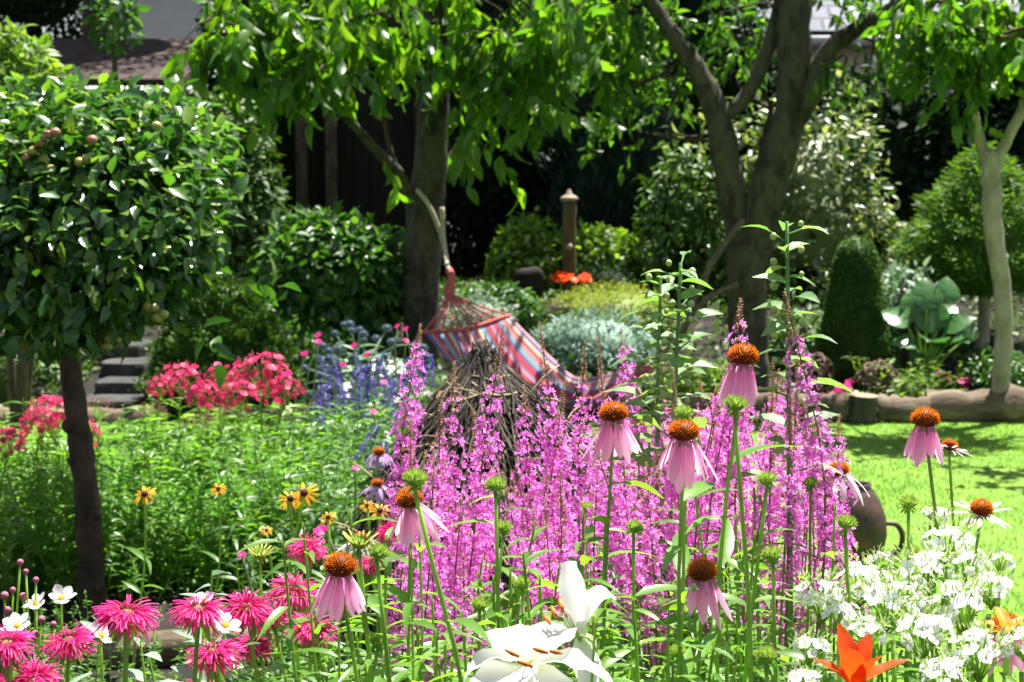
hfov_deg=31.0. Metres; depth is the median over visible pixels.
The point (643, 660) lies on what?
loosestrife
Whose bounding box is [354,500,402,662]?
yellow coneflower
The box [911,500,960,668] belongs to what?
white phlox
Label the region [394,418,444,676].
loosestrife
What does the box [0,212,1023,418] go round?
ground
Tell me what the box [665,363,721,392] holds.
leafy perennial
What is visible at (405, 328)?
rose campion
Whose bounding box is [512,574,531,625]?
coneflower
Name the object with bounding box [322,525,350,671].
rose campion
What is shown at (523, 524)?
loosestrife
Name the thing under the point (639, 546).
loosestrife
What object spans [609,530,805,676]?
leafy perennial
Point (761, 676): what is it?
leafy perennial
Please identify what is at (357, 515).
leafy perennial
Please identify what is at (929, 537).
coneflower
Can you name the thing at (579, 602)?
white lily
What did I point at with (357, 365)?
speedwell
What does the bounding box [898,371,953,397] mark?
leafy perennial
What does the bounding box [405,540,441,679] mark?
loosestrife
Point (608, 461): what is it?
loosestrife
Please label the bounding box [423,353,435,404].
speedwell
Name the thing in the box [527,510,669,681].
leafy perennial
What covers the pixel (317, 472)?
leafy perennial
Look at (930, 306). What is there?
hosta
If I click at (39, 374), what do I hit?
garden shrub
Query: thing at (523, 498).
loosestrife
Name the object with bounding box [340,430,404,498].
leafy perennial
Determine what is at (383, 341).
garden shrub
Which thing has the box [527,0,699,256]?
thuja
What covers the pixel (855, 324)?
clipped yew
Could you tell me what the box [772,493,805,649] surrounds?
coneflower
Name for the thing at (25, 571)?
anemone bud
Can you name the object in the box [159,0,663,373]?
cherry tree
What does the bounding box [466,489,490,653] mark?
loosestrife
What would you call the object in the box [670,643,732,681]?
coneflower
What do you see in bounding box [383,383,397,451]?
speedwell
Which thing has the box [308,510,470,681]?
leafy perennial
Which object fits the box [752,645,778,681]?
coneflower
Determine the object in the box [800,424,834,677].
loosestrife
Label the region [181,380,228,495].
red phlox
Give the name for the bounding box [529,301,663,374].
blue spruce mound
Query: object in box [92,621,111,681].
anemone
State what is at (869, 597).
white phlox
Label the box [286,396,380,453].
leafy perennial
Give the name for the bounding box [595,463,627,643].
loosestrife
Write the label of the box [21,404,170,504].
aster clump
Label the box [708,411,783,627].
loosestrife
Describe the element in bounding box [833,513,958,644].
coneflower
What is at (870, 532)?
iron jug
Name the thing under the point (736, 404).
coneflower
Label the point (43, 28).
sky
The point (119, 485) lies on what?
aster clump
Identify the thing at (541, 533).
loosestrife
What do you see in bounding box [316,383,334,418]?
speedwell
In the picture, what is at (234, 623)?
anemone
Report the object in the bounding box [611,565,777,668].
leafy perennial
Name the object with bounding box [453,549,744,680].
leafy perennial
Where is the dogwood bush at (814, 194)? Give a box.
[652,68,913,301]
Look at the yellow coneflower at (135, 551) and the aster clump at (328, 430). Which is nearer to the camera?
the yellow coneflower at (135, 551)
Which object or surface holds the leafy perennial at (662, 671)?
on the flower bed
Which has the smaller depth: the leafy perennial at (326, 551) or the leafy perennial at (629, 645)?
the leafy perennial at (629, 645)
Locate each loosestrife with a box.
[372,507,423,681]
[378,450,427,681]
[382,323,438,665]
[383,502,438,674]
[387,509,410,681]
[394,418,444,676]
[402,536,431,669]
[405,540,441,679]
[416,391,465,681]
[416,449,447,674]
[418,482,448,678]
[424,456,471,675]
[426,323,505,677]
[426,360,466,651]
[438,497,472,679]
[443,520,470,675]
[445,503,468,638]
[448,554,474,675]
[452,514,475,640]
[454,491,475,614]
[462,412,507,676]
[465,489,488,659]
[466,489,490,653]
[477,468,502,658]
[500,381,571,608]
[500,469,537,624]
[503,470,522,621]
[507,485,527,574]
[510,384,551,616]
[513,515,543,625]
[514,466,548,614]
[517,508,546,625]
[525,472,556,623]
[525,474,548,622]
[526,480,571,667]
[532,499,560,620]
[536,321,580,664]
[543,468,572,672]
[548,503,571,648]
[562,339,614,670]
[565,500,584,612]
[568,460,598,672]
[579,438,602,562]
[580,431,610,648]
[587,429,631,655]
[590,336,655,664]
[590,432,676,681]
[592,327,652,625]
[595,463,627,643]
[605,460,631,645]
[609,492,641,679]
[610,395,645,662]
[613,456,654,674]
[618,451,662,670]
[630,487,667,678]
[632,395,654,646]
[638,461,667,671]
[641,346,674,651]
[641,402,670,668]
[641,452,666,669]
[642,465,670,670]
[647,413,698,615]
[649,402,686,515]
[660,367,697,661]
[662,495,679,635]
[664,390,676,534]
[664,482,690,591]
[672,400,739,665]
[674,427,725,666]
[682,407,734,670]
[687,379,723,636]
[687,437,745,673]
[688,384,730,675]
[693,298,755,681]
[694,380,721,661]
[696,445,745,675]
[706,412,762,639]
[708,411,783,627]
[709,416,742,663]
[715,407,732,660]
[719,433,778,681]
[724,412,763,679]
[728,407,770,681]
[739,411,801,677]
[742,408,794,641]
[743,405,815,671]
[744,390,784,641]
[749,364,785,631]
[754,400,806,667]
[760,359,808,671]
[760,368,836,676]
[769,291,867,681]
[769,407,817,670]
[776,388,818,633]
[779,371,812,667]
[793,426,808,676]
[793,512,825,679]
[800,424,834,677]
[804,410,828,674]
[812,469,840,676]
[814,413,858,674]
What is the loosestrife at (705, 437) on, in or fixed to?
on the flower bed
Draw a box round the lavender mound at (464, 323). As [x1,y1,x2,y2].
[440,284,518,328]
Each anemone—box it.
[2,612,30,675]
[23,592,44,675]
[49,584,76,681]
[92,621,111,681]
[190,591,213,681]
[213,610,240,681]
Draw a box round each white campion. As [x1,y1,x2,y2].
[368,401,380,426]
[372,359,380,426]
[387,366,399,428]
[392,358,402,419]
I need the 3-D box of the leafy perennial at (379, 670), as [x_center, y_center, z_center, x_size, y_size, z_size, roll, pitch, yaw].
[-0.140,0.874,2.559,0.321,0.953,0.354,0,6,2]
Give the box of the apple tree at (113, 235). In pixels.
[0,61,300,616]
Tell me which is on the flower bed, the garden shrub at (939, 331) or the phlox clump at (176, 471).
the phlox clump at (176, 471)
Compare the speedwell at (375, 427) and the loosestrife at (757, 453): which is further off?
the speedwell at (375, 427)
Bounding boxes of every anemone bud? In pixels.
[0,591,8,617]
[3,606,14,667]
[10,587,15,633]
[13,559,23,668]
[19,592,29,666]
[23,569,31,670]
[31,630,38,673]
[33,577,38,662]
[37,616,44,674]
[50,621,56,681]
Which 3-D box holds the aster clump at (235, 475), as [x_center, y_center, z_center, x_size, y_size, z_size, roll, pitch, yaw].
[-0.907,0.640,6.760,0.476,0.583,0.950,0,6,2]
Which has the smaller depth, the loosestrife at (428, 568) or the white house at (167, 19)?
the loosestrife at (428, 568)
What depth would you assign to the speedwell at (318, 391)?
7.63 m
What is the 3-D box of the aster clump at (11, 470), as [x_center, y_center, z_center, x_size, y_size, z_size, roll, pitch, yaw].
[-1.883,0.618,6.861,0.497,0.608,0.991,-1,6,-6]
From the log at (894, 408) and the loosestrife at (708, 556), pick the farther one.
the log at (894, 408)
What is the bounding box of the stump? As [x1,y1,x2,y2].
[846,393,877,424]
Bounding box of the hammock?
[415,188,745,417]
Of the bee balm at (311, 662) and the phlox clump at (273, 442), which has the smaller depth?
the bee balm at (311, 662)
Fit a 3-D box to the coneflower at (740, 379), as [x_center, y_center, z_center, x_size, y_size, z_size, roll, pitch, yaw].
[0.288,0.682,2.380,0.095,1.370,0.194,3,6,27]
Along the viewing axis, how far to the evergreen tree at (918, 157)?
15.66 m
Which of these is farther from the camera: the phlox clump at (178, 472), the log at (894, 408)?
the log at (894, 408)
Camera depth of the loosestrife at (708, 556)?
3.05 m
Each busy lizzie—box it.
[820,389,842,392]
[833,382,847,392]
[842,378,858,392]
[935,371,955,387]
[950,377,970,389]
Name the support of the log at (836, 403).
on the lawn at (972, 469)
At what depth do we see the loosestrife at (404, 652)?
3.70 m
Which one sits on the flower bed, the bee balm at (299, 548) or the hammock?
the bee balm at (299, 548)
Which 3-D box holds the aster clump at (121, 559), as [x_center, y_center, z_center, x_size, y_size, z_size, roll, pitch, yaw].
[-1.256,0.694,6.633,0.839,0.502,0.552,-2,6,-20]
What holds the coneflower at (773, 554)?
on the flower bed
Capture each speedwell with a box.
[299,385,322,431]
[300,393,330,459]
[306,405,337,479]
[309,394,332,448]
[310,356,329,456]
[311,384,333,431]
[313,425,380,592]
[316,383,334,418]
[321,355,353,418]
[330,379,351,425]
[332,370,345,422]
[333,384,344,449]
[343,395,359,444]
[346,369,373,452]
[347,364,372,441]
[352,352,362,407]
[355,400,370,448]
[356,361,373,440]
[358,375,370,416]
[360,366,385,442]
[373,356,384,421]
[375,358,397,420]
[377,441,388,476]
[379,395,400,437]
[381,366,406,439]
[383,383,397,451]
[386,381,400,429]
[387,380,398,419]
[392,363,422,430]
[392,377,409,417]
[393,357,413,435]
[406,370,427,415]
[409,351,426,410]
[417,358,431,408]
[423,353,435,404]
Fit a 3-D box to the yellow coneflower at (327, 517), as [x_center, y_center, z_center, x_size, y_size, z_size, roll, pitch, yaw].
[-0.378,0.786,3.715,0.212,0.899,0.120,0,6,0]
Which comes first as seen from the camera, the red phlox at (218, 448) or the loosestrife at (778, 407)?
the loosestrife at (778, 407)
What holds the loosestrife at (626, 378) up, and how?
on the flower bed
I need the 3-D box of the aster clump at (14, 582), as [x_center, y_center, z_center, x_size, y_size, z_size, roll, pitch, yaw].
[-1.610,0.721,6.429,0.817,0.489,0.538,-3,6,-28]
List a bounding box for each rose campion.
[204,362,226,555]
[230,371,288,524]
[237,551,307,681]
[284,351,307,467]
[290,528,324,681]
[298,332,321,454]
[300,339,321,483]
[317,525,336,669]
[321,466,358,659]
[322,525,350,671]
[339,362,367,449]
[351,343,356,432]
[352,352,372,430]
[370,409,377,435]
[380,380,392,444]
[384,338,408,428]
[393,324,410,419]
[403,326,411,416]
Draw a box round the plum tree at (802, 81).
[529,0,906,392]
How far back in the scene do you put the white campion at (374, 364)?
8.65 m
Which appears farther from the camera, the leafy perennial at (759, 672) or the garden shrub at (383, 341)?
the garden shrub at (383, 341)
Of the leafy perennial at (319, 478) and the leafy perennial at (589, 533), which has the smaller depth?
the leafy perennial at (589, 533)
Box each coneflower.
[121,486,166,681]
[170,483,249,681]
[245,543,273,681]
[257,526,277,681]
[262,483,318,681]
[262,491,326,671]
[308,550,365,681]
[310,512,336,679]
[337,531,398,666]
[340,504,396,665]
[342,529,378,681]
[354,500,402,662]
[358,478,393,654]
[363,446,396,502]
[366,540,391,681]
[369,634,387,681]
[379,486,448,681]
[397,599,447,654]
[401,466,491,681]
[470,595,489,666]
[483,475,508,659]
[490,519,514,647]
[500,592,515,627]
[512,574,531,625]
[543,500,630,640]
[545,595,559,610]
[567,518,687,681]
[580,400,663,657]
[648,596,666,665]
[653,419,718,681]
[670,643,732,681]
[671,404,706,663]
[681,557,732,676]
[685,342,797,681]
[722,393,752,681]
[722,469,776,681]
[751,476,835,666]
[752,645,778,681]
[760,546,833,681]
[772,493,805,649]
[798,461,869,617]
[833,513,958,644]
[875,494,919,681]
[903,405,954,681]
[904,545,920,674]
[923,504,945,647]
[941,438,970,632]
[949,497,1011,681]
[985,611,1023,676]
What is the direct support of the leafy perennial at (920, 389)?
on the ground at (445, 370)
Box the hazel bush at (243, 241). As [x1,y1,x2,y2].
[171,85,291,282]
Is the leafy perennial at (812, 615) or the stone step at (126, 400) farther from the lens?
the stone step at (126, 400)
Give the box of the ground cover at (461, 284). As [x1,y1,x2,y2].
[0,272,1023,411]
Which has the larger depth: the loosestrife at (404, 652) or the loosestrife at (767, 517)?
the loosestrife at (404, 652)
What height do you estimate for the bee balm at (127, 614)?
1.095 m
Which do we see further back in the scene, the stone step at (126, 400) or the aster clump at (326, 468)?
the stone step at (126, 400)
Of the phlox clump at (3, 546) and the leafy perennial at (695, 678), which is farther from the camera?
the phlox clump at (3, 546)
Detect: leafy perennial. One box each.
[205,442,348,605]
[209,409,381,598]
[225,478,357,620]
[233,521,551,681]
[237,529,375,668]
[264,417,350,481]
[270,490,568,681]
[272,379,362,454]
[277,407,347,480]
[278,460,373,576]
[280,532,489,681]
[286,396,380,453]
[297,439,393,543]
[297,450,387,621]
[297,512,349,658]
[306,385,418,470]
[307,426,365,511]
[307,453,393,569]
[307,495,362,602]
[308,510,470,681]
[315,416,389,455]
[316,632,472,681]
[329,608,554,681]
[335,405,414,446]
[335,412,398,518]
[338,491,379,637]
[338,595,559,681]
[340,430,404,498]
[342,387,400,464]
[345,368,449,450]
[356,458,383,584]
[365,368,445,422]
[366,595,637,681]
[382,616,574,680]
[383,571,484,660]
[386,669,413,681]
[399,620,595,681]
[417,576,496,681]
[421,611,722,681]
[431,637,516,681]
[441,588,649,681]
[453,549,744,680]
[456,565,702,675]
[461,539,717,680]
[465,500,743,680]
[465,562,561,671]
[465,569,617,658]
[526,609,567,625]
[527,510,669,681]
[546,616,757,681]
[554,641,728,681]
[556,561,794,680]
[561,624,608,673]
[563,627,769,681]
[566,596,918,681]
[567,616,648,676]
[591,585,735,666]
[596,611,687,681]
[597,539,651,661]
[597,589,733,667]
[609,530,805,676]
[609,649,652,676]
[610,365,670,401]
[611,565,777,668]
[611,644,739,681]
[613,547,768,673]
[615,574,741,670]
[619,623,670,681]
[631,662,793,681]
[637,369,692,404]
[639,487,816,680]
[639,604,724,679]
[643,502,941,681]
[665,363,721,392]
[671,488,918,680]
[679,357,759,392]
[700,585,780,681]
[712,620,779,681]
[720,539,802,681]
[723,653,798,681]
[724,627,881,681]
[741,541,948,681]
[770,624,842,681]
[842,353,932,396]
[866,354,943,397]
[872,613,913,681]
[881,351,966,397]
[886,640,903,681]
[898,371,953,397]
[903,613,1018,681]
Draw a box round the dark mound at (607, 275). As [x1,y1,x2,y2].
[577,258,658,301]
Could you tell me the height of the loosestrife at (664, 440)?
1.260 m
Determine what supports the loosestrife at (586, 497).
on the flower bed
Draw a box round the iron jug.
[826,480,904,567]
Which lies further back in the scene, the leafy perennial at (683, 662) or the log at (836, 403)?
the log at (836, 403)
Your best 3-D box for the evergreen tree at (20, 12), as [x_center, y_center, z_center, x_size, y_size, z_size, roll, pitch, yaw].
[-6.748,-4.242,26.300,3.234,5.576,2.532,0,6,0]
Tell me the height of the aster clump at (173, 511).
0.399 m
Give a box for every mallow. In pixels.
[601,271,707,664]
[609,250,726,663]
[721,220,854,672]
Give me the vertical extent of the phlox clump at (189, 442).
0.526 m
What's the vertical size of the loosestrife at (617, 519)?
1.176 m
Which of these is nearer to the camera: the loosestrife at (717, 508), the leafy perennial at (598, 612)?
the leafy perennial at (598, 612)
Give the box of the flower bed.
[0,493,827,681]
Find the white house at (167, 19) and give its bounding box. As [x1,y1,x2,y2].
[114,0,224,100]
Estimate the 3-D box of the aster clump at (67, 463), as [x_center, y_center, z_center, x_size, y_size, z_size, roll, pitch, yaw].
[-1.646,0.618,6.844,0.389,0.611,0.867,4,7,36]
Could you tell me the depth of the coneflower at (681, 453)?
2.17 m
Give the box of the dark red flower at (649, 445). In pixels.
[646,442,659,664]
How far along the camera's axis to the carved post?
13.76 m
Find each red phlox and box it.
[0,423,27,534]
[5,407,61,558]
[19,392,68,578]
[46,419,113,553]
[87,394,120,474]
[131,373,185,524]
[133,400,183,548]
[157,360,201,485]
[173,408,214,552]
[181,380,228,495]
[191,364,240,530]
[192,402,251,564]
[204,377,260,520]
[230,349,292,485]
[249,373,304,495]
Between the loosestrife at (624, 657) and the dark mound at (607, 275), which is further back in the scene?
the dark mound at (607, 275)
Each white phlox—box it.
[778,658,822,681]
[784,562,861,681]
[788,626,837,680]
[814,587,868,681]
[829,543,900,681]
[843,609,895,681]
[857,568,934,681]
[861,544,899,681]
[879,570,934,681]
[882,535,962,681]
[885,592,958,681]
[897,505,982,681]
[907,642,974,681]
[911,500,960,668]
[920,568,994,681]
[930,540,1017,681]
[941,616,1019,681]
[953,559,1016,681]
[965,547,1019,681]
[993,616,1023,681]
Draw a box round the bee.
[688,583,699,590]
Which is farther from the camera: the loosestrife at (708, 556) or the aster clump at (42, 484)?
the aster clump at (42, 484)
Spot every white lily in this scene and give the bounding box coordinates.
[464,622,611,681]
[543,561,615,681]
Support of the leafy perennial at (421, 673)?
on the flower bed
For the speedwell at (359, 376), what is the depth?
8.07 m
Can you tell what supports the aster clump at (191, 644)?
on the flower bed
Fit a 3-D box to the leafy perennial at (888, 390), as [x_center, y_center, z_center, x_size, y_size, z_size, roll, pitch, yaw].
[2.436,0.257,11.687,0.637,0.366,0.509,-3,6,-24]
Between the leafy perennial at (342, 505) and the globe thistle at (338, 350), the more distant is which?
the globe thistle at (338, 350)
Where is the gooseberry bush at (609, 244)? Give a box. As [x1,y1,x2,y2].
[556,217,652,289]
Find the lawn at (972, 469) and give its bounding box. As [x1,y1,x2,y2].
[0,419,1023,681]
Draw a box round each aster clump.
[0,408,65,489]
[0,411,129,570]
[0,420,183,612]
[0,422,39,569]
[0,424,66,555]
[0,430,134,517]
[0,437,110,574]
[0,440,109,594]
[0,459,152,599]
[0,478,161,605]
[0,498,24,558]
[0,501,73,596]
[2,514,75,599]
[5,438,177,603]
[17,422,226,516]
[18,483,214,584]
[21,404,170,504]
[22,627,67,666]
[23,497,76,583]
[25,590,92,681]
[27,424,228,561]
[28,424,212,580]
[33,408,197,560]
[42,463,269,593]
[46,662,93,681]
[62,446,220,507]
[64,437,259,597]
[65,462,305,607]
[74,662,134,681]
[77,601,165,681]
[89,410,202,560]
[103,480,216,572]
[106,430,351,588]
[114,475,248,561]
[124,462,280,591]
[140,651,190,681]
[149,425,327,553]
[165,503,246,578]
[168,440,312,601]
[170,469,295,581]
[172,582,275,681]
[173,433,260,540]
[176,669,273,681]
[177,441,333,576]
[189,429,320,595]
[193,490,343,602]
[198,429,374,542]
[207,510,316,592]
[228,640,280,681]
[233,502,326,587]
[245,431,370,558]
[249,506,318,588]
[252,415,372,500]
[256,464,365,582]
[260,612,328,681]
[266,623,337,681]
[270,570,341,681]
[278,437,396,562]
[279,421,389,482]
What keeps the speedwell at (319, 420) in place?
on the flower bed
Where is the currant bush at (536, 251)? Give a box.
[483,206,581,295]
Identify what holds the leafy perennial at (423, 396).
on the flower bed
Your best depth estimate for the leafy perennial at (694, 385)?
11.44 m
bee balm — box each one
[0,623,30,681]
[0,627,37,681]
[0,659,36,681]
[6,655,63,681]
[40,620,100,681]
[91,594,162,681]
[168,592,229,681]
[184,633,246,681]
[223,587,274,681]
[232,632,276,681]
[256,601,292,681]
[260,571,319,681]
[281,530,328,681]
[282,612,347,681]
[300,597,362,681]
[357,554,381,661]
[367,518,399,678]
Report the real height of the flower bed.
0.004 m
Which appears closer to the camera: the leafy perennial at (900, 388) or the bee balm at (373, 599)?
the bee balm at (373, 599)
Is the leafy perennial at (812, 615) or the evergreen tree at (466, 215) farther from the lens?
the evergreen tree at (466, 215)
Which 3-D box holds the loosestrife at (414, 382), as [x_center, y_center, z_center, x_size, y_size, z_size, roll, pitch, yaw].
[-0.140,0.624,3.292,0.198,1.304,0.215,-3,6,-27]
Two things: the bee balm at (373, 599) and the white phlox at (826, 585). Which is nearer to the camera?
the white phlox at (826, 585)
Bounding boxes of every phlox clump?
[0,398,66,542]
[0,411,189,566]
[0,418,101,553]
[0,450,73,613]
[0,462,59,592]
[1,424,214,601]
[37,415,189,588]
[95,410,230,495]
[99,442,192,513]
[101,407,222,495]
[105,473,243,592]
[122,402,260,504]
[124,435,309,546]
[131,423,295,576]
[132,451,214,551]
[138,391,393,478]
[157,444,316,584]
[166,430,393,502]
[168,404,287,477]
[170,420,228,482]
[182,432,256,498]
[182,475,322,603]
[183,403,350,480]
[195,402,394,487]
[204,421,366,595]
[208,409,308,474]
[220,453,365,563]
[224,402,411,514]
[243,418,392,521]
[243,422,393,464]
[268,402,380,488]
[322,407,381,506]
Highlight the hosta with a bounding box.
[881,276,977,383]
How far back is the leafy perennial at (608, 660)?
2.23 m
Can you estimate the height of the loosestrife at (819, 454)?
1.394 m
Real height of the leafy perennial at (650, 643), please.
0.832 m
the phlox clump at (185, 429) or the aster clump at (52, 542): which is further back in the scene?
the phlox clump at (185, 429)
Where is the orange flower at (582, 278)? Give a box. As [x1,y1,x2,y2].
[565,272,591,295]
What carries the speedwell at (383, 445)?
on the flower bed
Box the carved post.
[559,189,578,301]
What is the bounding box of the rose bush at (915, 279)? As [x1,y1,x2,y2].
[883,256,938,368]
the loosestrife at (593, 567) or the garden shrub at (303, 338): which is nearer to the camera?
the loosestrife at (593, 567)
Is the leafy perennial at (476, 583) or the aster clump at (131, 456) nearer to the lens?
the leafy perennial at (476, 583)
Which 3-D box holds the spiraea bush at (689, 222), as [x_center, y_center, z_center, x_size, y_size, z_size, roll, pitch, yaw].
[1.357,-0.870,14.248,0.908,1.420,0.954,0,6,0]
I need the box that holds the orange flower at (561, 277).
[549,270,569,295]
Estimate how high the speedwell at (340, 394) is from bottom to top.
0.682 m
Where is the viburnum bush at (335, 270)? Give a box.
[245,200,411,339]
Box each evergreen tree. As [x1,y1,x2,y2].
[0,0,81,38]
[9,0,111,97]
[72,69,241,261]
[186,0,375,261]
[302,1,424,91]
[393,0,563,280]
[511,0,568,270]
[642,0,777,274]
[664,55,864,275]
[802,42,1022,278]
[960,13,1023,175]
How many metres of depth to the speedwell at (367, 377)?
8.77 m
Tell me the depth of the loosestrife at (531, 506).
3.22 m
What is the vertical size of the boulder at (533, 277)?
0.271 m
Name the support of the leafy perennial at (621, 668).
on the flower bed
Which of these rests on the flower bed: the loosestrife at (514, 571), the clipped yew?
the loosestrife at (514, 571)
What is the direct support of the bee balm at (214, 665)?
on the flower bed
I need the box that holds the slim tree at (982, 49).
[860,0,1023,393]
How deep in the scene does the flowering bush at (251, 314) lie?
11.31 m
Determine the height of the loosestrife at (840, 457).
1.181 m
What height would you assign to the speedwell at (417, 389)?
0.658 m
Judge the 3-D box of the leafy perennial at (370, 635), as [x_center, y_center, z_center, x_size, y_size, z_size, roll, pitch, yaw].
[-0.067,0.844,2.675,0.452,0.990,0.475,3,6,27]
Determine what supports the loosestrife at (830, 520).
on the flower bed
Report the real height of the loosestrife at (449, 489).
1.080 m
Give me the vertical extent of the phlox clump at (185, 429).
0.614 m
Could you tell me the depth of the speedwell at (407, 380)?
7.47 m
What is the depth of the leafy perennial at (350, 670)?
2.44 m
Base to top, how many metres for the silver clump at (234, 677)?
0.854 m
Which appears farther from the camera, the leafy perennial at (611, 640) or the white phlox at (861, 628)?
the leafy perennial at (611, 640)
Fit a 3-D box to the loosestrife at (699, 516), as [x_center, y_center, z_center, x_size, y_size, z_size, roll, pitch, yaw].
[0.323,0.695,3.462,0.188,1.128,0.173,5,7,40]
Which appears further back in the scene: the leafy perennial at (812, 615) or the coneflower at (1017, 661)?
the leafy perennial at (812, 615)
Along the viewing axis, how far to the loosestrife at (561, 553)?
2.88 m
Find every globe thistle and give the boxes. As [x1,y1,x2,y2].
[300,323,391,409]
[306,337,428,435]
[307,340,360,405]
[310,346,353,439]
[316,319,405,429]
[324,334,428,412]
[350,352,406,422]
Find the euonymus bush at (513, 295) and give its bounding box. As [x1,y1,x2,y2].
[452,272,552,336]
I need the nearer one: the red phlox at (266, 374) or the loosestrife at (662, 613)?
the loosestrife at (662, 613)
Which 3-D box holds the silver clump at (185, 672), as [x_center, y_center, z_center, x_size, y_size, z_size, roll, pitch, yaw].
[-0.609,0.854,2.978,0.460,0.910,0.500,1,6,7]
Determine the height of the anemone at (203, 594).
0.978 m
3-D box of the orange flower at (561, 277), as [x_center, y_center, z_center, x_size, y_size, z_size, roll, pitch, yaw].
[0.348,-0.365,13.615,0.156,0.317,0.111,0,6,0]
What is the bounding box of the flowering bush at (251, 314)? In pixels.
[128,271,312,419]
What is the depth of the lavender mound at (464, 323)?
12.56 m
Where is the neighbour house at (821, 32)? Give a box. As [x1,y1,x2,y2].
[740,0,1019,109]
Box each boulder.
[514,267,543,300]
[535,302,573,325]
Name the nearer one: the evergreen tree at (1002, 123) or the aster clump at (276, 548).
the aster clump at (276, 548)
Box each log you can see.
[0,406,40,423]
[22,618,363,668]
[40,405,167,422]
[234,403,314,422]
[677,392,849,421]
[876,393,931,422]
[924,383,1023,422]
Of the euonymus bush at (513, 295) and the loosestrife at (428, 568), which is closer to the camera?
the loosestrife at (428, 568)
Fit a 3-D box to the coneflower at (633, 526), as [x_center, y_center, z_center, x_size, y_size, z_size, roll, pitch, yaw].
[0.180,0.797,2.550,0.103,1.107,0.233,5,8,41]
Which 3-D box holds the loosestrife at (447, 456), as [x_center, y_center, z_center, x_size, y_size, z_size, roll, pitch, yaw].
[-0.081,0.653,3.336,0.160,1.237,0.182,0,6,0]
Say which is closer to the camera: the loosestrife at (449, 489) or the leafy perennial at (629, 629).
the leafy perennial at (629, 629)
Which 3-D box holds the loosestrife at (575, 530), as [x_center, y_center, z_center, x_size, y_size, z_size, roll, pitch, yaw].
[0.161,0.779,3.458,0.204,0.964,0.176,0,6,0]
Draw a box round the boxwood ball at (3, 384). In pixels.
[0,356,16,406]
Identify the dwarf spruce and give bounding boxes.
[886,140,1023,350]
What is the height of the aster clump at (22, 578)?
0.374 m
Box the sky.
[0,6,81,38]
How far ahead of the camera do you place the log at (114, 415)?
11.07 m
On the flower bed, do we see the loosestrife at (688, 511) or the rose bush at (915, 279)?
the loosestrife at (688, 511)
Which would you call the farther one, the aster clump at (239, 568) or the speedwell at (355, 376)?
the speedwell at (355, 376)
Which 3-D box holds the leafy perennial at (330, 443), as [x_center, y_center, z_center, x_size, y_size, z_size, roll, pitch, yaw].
[-0.716,0.604,6.534,0.636,0.698,0.513,2,6,20]
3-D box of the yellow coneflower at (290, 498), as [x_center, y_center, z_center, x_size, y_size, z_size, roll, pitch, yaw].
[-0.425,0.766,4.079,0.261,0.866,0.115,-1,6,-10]
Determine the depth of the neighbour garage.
18.96 m
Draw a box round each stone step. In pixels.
[86,393,149,408]
[95,376,142,393]
[96,339,154,359]
[101,357,150,377]
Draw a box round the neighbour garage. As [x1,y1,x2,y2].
[3,39,212,115]
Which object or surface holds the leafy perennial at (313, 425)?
on the flower bed
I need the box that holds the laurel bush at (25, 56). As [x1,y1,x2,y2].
[0,16,96,462]
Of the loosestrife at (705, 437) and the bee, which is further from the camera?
the loosestrife at (705, 437)
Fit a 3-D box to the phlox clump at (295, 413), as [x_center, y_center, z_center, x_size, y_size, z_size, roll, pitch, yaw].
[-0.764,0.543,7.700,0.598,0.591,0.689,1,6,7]
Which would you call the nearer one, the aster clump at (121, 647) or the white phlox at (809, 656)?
the white phlox at (809, 656)
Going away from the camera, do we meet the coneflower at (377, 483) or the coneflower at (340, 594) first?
the coneflower at (340, 594)
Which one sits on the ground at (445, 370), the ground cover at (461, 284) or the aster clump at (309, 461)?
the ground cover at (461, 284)
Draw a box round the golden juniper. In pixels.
[544,278,676,340]
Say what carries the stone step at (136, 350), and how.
on the ground at (445, 370)
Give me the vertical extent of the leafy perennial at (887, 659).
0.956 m
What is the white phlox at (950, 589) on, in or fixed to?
on the flower bed
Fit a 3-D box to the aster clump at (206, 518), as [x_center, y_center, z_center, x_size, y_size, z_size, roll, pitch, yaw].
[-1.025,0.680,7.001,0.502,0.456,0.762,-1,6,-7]
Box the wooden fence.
[295,81,420,265]
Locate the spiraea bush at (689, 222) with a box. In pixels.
[629,136,727,298]
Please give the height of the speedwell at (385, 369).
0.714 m
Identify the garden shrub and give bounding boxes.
[2,354,100,383]
[275,308,374,389]
[341,326,406,380]
[632,302,690,341]
[655,354,727,393]
[767,302,823,374]
[887,297,915,340]
[915,312,974,337]
[948,346,1023,390]
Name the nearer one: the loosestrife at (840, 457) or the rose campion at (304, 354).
the loosestrife at (840, 457)
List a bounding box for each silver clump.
[0,621,243,681]
[121,570,347,681]
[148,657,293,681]
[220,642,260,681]
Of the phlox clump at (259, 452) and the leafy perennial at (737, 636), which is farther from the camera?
the phlox clump at (259, 452)
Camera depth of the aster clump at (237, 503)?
6.40 m
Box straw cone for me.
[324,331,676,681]
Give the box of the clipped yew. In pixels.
[814,236,893,380]
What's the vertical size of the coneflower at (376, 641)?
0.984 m
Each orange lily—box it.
[813,623,907,681]
[977,607,1022,681]
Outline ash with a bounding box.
[78,0,149,345]
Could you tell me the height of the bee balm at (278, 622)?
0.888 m
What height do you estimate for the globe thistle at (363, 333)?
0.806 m
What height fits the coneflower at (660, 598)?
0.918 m

